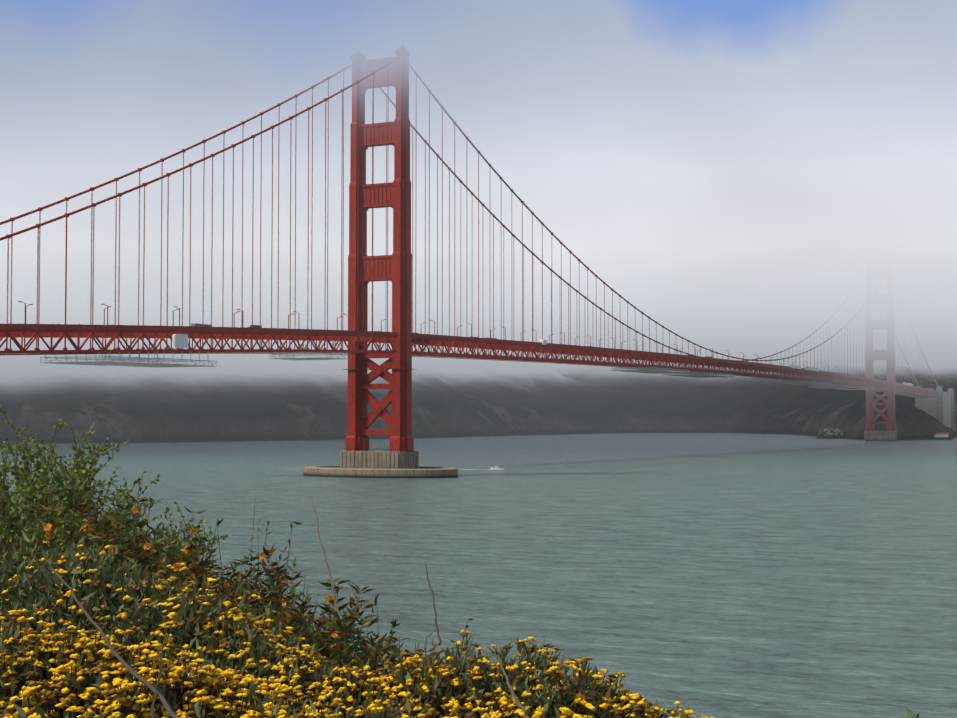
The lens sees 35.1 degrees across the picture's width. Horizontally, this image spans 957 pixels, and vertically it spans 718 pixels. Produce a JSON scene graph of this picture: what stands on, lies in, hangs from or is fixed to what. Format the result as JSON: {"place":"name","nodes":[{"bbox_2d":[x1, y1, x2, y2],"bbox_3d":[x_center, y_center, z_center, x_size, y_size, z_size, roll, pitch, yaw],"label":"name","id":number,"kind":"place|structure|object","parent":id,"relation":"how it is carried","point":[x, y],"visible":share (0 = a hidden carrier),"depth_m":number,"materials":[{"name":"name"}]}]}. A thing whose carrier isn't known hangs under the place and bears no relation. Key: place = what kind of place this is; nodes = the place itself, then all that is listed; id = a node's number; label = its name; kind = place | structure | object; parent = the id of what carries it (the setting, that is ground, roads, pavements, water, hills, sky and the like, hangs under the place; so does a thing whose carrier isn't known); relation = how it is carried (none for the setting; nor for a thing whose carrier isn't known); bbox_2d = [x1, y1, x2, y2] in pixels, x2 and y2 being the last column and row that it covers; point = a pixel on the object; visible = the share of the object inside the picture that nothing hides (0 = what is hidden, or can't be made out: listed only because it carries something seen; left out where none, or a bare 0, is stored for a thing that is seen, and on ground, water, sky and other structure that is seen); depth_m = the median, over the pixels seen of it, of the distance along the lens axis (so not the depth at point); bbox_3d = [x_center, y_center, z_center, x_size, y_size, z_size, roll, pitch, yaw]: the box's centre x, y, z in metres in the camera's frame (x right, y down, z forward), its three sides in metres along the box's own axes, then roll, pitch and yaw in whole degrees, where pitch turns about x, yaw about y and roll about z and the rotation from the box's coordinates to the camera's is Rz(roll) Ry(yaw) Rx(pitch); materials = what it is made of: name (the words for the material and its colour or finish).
{"place":"outdoors","nodes":[
{"label":"outdoors","id":0,"kind":"place"},
{"bbox_2d":[0,433,956,717],"bbox_3d":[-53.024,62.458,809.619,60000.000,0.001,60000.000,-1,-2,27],"label":"sea water","id":1,"kind":"structure","parent":0,"point":[728,575],"depth_m":367.54,"materials":[{"name":"teal liquid"}]},
{"bbox_2d":[303,44,896,477],"bbox_3d":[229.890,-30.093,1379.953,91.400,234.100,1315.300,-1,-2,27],"label":"bridge towers","id":2,"kind":"structure","parent":1,"relation":"in","point":[397,458],"depth_m":811.30,"materials":[{"name":"red metal"}]},
{"bbox_2d":[0,57,937,388],"bbox_3d":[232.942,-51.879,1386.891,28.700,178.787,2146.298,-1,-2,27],"label":"suspension cables","id":3,"kind":"object","parent":2,"relation":"attached to","point":[116,195],"visible":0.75,"depth_m":783.67,"materials":[{"name":"red metal"}]},
{"bbox_2d":[0,301,937,397],"bbox_3d":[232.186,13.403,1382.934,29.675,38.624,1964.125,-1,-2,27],"label":"golden gate deck","id":4,"kind":"structure","parent":2,"relation":"attached to","point":[13,332],"depth_m":793.03,"materials":[{"name":"red metal"}]},
{"bbox_2d":[191,323,711,357],"bbox_3d":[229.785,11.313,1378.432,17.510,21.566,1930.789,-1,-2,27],"label":"bridge traffic","id":5,"kind":"object","parent":4,"relation":"on","point":[208,325],"visible":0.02,"depth_m":714.61,"materials":[{"name":"white paint"}]},
{"bbox_2d":[40,334,912,389],"bbox_3d":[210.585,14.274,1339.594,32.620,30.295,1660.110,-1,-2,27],"label":"bridge work platforms","id":6,"kind":"object","parent":4,"relation":"attached to","point":[179,340],"visible":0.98,"depth_m":734.34,"materials":[{"name":"silver metal"}]},
{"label":"boat wake","id":7,"kind":"object","parent":1,"relation":"on","visible":0},
{"bbox_2d":[490,466,504,469],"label":"motor boat","id":8,"kind":"object","parent":7,"relation":"on","point":[496,468],"visible":0.94,"depth_m":901.67,"materials":[{"name":"white plastic"}]},
{"bbox_2d":[0,250,956,443],"bbox_3d":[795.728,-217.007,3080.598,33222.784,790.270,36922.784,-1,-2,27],"label":"terrain ground","id":9,"kind":"structure","parent":0,"point":[245,397],"depth_m":2675.11,"materials":[{"name":"grey"}]},
{"bbox_2d":[815,427,848,438],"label":"rock","id":10,"kind":"object","parent":9,"relation":"on","point":[831,433],"visible":0.75,"depth_m":2147.59,"materials":[{"name":"grey stone"}]},
{"bbox_2d":[915,386,954,430],"bbox_3d":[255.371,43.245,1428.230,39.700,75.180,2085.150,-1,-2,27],"label":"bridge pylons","id":11,"kind":"object","parent":9,"relation":"on","point":[940,408],"visible":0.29,"depth_m":2272.27,"materials":[{"name":"concrete"}]},
{"bbox_2d":[932,432,952,439],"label":"lime point lighthouse","id":12,"kind":"object","parent":9,"relation":"on","point":[940,435],"visible":0.92,"depth_m":2053.98,"materials":[{"name":"white"}]},
{"bbox_2d":[0,0,956,310],"label":"sky","id":13,"kind":"structure","parent":0,"point":[691,154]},
{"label":"bluff ground","id":14,"kind":"structure","parent":0,"visible":0},
{"bbox_2d":[0,484,473,683],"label":"bushes","id":15,"kind":"object","parent":14,"relation":"on","point":[335,649],"visible":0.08,"depth_m":5.76,"materials":[{"name":"green plant"}]},
{"bbox_2d":[0,529,713,717],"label":"yellow flowers","id":16,"kind":"object","parent":14,"relation":"on","point":[221,658],"visible":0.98,"depth_m":4.04,"materials":[{"name":"yellow plant"}]},
{"bbox_2d":[0,404,918,717],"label":"coyote brush shrubs","id":17,"kind":"object","parent":14,"relation":"on","point":[26,510],"visible":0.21,"depth_m":6.67,"materials":[{"name":"green plant"}]}
]}

